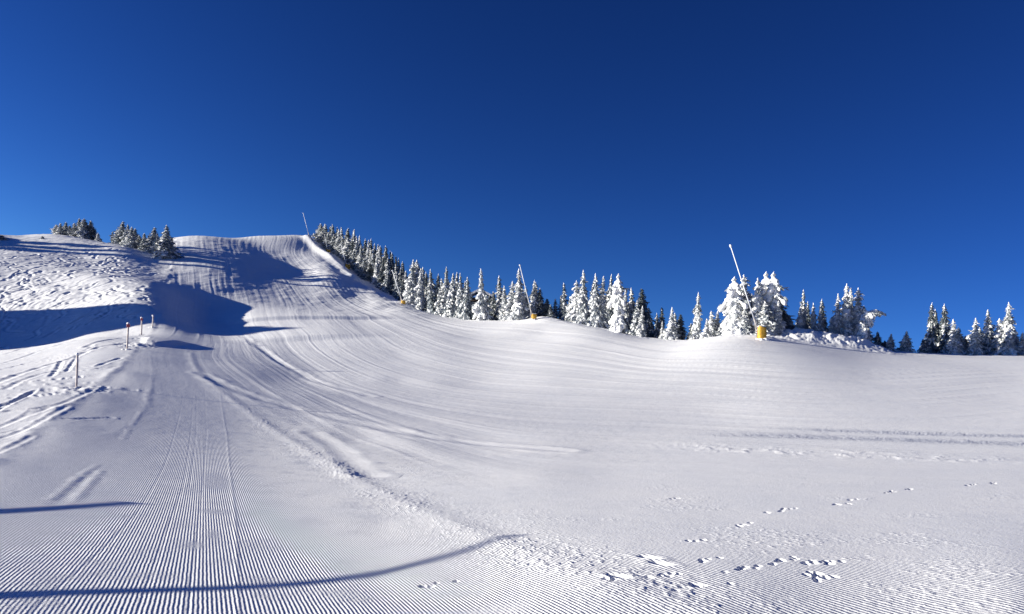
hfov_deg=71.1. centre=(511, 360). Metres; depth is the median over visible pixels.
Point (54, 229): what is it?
spruce tree
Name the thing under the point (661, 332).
spruce tree
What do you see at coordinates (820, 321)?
spruce tree
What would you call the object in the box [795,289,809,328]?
spruce tree
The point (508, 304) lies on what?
spruce tree
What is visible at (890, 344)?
spruce tree
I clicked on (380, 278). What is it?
spruce tree
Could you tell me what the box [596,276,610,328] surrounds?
spruce tree
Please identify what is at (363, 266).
spruce tree
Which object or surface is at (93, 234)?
spruce tree
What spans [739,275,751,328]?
spruce tree
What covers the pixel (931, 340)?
spruce tree
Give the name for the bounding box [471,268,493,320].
spruce tree
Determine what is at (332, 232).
spruce tree
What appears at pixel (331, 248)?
spruce tree
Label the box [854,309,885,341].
spruce tree
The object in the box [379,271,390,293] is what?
spruce tree
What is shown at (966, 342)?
spruce tree
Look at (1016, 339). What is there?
spruce tree
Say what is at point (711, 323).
spruce tree
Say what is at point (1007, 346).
spruce tree
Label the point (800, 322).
spruce tree
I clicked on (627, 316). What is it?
spruce tree
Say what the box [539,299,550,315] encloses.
spruce tree
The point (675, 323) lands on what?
spruce tree
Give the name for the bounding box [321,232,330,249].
spruce tree
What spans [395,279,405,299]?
spruce tree
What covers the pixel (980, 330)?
spruce tree
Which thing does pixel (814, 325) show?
spruce tree
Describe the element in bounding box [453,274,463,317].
spruce tree
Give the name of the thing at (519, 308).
spruce tree
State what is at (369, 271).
spruce tree
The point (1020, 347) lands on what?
spruce tree
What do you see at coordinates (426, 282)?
spruce tree
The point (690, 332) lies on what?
spruce tree
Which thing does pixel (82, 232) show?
spruce tree
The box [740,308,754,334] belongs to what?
spruce tree
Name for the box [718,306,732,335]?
spruce tree
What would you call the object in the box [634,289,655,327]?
spruce tree
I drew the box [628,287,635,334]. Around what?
spruce tree
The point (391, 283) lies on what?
spruce tree
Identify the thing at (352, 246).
spruce tree
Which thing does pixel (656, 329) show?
spruce tree
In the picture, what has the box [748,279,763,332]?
spruce tree
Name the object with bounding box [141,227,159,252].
spruce tree
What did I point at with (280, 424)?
snow ground
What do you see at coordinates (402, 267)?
spruce tree
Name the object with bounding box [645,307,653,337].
spruce tree
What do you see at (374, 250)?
spruce tree
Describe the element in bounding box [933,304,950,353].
spruce tree
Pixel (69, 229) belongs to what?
spruce tree
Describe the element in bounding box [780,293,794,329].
spruce tree
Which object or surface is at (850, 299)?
spruce tree
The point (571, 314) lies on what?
spruce tree
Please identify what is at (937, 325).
spruce tree
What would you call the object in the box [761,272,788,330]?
spruce tree
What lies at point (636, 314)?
spruce tree
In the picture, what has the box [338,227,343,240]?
spruce tree
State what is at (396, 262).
spruce tree
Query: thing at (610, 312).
spruce tree
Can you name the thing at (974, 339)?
spruce tree
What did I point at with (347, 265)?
snow lance
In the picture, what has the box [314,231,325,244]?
spruce tree
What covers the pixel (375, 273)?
spruce tree
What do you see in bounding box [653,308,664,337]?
spruce tree
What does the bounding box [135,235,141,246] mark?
spruce tree
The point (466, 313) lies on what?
spruce tree
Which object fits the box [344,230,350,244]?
spruce tree
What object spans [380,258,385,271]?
spruce tree
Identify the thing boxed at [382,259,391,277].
spruce tree
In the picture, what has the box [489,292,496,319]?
spruce tree
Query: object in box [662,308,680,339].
spruce tree
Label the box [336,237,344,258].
spruce tree
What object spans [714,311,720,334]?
spruce tree
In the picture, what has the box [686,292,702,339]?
spruce tree
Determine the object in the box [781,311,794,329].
spruce tree
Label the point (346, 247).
spruce tree
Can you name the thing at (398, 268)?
spruce tree
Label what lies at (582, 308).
spruce tree
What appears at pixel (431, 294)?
spruce tree
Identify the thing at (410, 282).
spruce tree
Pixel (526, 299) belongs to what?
spruce tree
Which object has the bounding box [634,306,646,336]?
spruce tree
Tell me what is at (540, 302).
spruce tree
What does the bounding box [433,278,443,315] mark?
spruce tree
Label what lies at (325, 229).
spruce tree
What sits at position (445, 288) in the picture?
spruce tree
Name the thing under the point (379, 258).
spruce tree
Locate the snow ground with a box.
[0,234,1023,613]
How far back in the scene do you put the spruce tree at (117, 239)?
200.05 m
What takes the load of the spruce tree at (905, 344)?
on the snow ground
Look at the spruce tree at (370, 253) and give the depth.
228.26 m
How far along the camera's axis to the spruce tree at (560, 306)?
125.33 m
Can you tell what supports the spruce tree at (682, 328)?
on the snow ground
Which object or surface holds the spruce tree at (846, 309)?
on the snow ground
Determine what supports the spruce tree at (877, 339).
on the snow ground
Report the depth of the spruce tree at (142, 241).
189.32 m
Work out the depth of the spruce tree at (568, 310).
113.32 m
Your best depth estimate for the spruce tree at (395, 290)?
191.44 m
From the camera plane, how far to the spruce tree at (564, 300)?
120.26 m
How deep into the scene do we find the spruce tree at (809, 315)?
94.26 m
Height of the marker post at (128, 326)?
2.710 m
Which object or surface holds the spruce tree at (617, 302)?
on the snow ground
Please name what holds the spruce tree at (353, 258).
on the snow ground
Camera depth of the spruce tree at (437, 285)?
154.85 m
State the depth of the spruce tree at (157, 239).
185.27 m
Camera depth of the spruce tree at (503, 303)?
123.96 m
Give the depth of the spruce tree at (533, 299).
121.82 m
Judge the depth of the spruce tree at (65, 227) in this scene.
215.67 m
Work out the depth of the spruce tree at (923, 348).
91.53 m
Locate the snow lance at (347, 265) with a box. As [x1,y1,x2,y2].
[341,246,350,268]
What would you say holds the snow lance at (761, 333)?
on the snow ground
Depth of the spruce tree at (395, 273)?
201.55 m
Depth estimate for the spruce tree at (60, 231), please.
212.57 m
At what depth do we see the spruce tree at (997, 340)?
94.03 m
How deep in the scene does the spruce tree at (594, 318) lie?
106.11 m
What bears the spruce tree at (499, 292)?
on the snow ground
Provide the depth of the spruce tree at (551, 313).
119.12 m
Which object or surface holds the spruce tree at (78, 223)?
on the snow ground
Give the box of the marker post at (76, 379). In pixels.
[74,353,81,388]
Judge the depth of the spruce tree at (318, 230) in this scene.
295.91 m
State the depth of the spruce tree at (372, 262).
223.12 m
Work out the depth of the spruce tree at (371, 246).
231.25 m
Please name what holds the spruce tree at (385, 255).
on the snow ground
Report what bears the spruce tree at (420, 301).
on the snow ground
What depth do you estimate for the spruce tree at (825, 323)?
94.96 m
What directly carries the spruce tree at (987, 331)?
on the snow ground
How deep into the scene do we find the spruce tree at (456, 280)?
143.40 m
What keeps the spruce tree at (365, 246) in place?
on the snow ground
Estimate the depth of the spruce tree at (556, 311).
122.47 m
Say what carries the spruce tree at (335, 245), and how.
on the snow ground
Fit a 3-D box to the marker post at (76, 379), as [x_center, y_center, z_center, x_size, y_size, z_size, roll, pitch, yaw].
[-22.183,0.657,36.562,0.490,2.139,0.651,0,0,0]
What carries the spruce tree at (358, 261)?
on the snow ground
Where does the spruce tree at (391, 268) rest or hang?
on the snow ground
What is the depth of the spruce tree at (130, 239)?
191.50 m
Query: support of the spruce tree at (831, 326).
on the snow ground
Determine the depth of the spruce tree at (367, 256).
230.02 m
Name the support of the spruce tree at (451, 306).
on the snow ground
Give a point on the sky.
(875, 147)
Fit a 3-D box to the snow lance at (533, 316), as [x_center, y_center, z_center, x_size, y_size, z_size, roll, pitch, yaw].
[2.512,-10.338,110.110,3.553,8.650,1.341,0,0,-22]
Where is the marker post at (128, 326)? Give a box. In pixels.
[121,322,130,349]
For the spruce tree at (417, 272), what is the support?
on the snow ground
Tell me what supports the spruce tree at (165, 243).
on the snow ground
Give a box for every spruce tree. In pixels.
[51,225,58,233]
[54,223,64,234]
[62,222,68,233]
[63,226,71,235]
[65,223,76,236]
[72,220,89,239]
[75,218,81,236]
[80,218,91,239]
[90,227,101,239]
[95,234,101,241]
[108,221,125,244]
[118,224,129,244]
[120,227,137,248]
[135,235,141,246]
[138,233,147,250]
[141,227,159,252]
[147,233,159,254]
[149,225,183,259]
[309,223,322,239]
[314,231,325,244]
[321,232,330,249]
[322,224,328,236]
[325,235,334,250]
[329,224,335,238]
[330,237,340,254]
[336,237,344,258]
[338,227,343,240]
[339,238,350,261]
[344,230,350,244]
[345,240,354,263]
[347,250,357,271]
[352,254,362,273]
[354,239,358,256]
[355,246,364,265]
[357,258,366,277]
[360,248,369,268]
[361,262,373,280]
[362,239,366,256]
[367,251,371,264]
[367,253,375,272]
[369,240,372,252]
[370,256,379,284]
[372,243,376,258]
[374,247,384,273]
[375,269,384,288]
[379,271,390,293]
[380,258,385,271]
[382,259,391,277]
[384,246,389,265]
[388,262,393,278]
[388,274,394,295]
[389,276,400,297]
[390,253,394,269]
[393,256,397,271]
[393,265,398,281]
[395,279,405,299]
[396,258,400,275]
[398,269,402,283]
[399,259,416,303]
[400,261,406,277]
[402,260,421,307]
[412,270,426,310]
[423,273,428,310]
[426,269,435,313]
[430,274,440,312]
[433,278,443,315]
[439,266,449,311]
[442,275,457,317]
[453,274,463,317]
[454,274,458,289]
[459,277,475,319]
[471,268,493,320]
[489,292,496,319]
[491,277,502,320]
[498,286,506,320]
[500,281,514,320]
[504,269,529,319]
[524,289,529,313]
[526,280,538,318]
[536,289,544,316]
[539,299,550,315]
[545,305,556,318]
[553,299,559,318]
[558,296,562,316]
[559,284,568,320]
[562,280,579,321]
[564,299,573,321]
[572,270,590,324]
[585,273,603,327]
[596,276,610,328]
[605,274,613,324]
[607,273,630,334]
[622,290,631,333]
[627,301,646,335]
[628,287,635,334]
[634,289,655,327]
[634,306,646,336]
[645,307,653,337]
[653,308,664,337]
[653,314,660,337]
[658,322,663,338]
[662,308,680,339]
[673,313,685,337]
[677,314,687,339]
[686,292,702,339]
[686,324,692,339]
[699,319,715,338]
[708,311,717,336]
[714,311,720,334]
[714,318,724,336]
[717,276,750,334]
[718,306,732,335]
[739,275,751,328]
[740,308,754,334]
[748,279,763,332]
[753,301,780,335]
[759,271,780,313]
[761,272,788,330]
[772,301,787,334]
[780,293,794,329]
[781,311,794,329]
[794,307,805,328]
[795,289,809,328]
[806,301,810,328]
[809,303,820,330]
[817,306,825,330]
[819,300,828,331]
[827,318,837,333]
[831,295,844,334]
[839,284,856,335]
[849,289,853,329]
[850,288,868,334]
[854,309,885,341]
[873,331,883,346]
[884,333,896,350]
[896,331,915,351]
[917,339,929,352]
[921,304,938,352]
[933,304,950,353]
[933,310,940,342]
[945,320,964,354]
[957,327,967,352]
[962,318,984,355]
[963,335,969,349]
[977,328,987,354]
[980,310,995,354]
[986,318,1004,354]
[991,302,1023,355]
[1013,328,1019,347]
[1015,333,1023,355]
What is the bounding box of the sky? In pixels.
[0,0,1023,352]
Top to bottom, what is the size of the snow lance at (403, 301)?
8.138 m
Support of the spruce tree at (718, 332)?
on the snow ground
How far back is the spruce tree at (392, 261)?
213.76 m
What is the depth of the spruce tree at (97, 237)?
204.67 m
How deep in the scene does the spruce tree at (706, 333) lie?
87.01 m
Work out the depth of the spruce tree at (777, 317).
85.00 m
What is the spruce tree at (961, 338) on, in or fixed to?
on the snow ground
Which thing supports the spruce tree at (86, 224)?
on the snow ground
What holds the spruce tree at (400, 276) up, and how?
on the snow ground
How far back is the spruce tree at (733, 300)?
86.19 m
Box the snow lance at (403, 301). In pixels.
[391,270,405,303]
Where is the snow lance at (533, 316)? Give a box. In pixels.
[519,264,536,320]
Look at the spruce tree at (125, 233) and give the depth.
198.41 m
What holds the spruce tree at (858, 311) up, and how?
on the snow ground
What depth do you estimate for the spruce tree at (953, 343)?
91.48 m
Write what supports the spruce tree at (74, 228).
on the snow ground
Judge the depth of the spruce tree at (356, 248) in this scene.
244.77 m
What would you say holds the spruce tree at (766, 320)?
on the snow ground
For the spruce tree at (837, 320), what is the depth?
91.48 m
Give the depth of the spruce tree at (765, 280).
87.22 m
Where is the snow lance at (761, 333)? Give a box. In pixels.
[729,244,769,339]
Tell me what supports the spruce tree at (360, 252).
on the snow ground

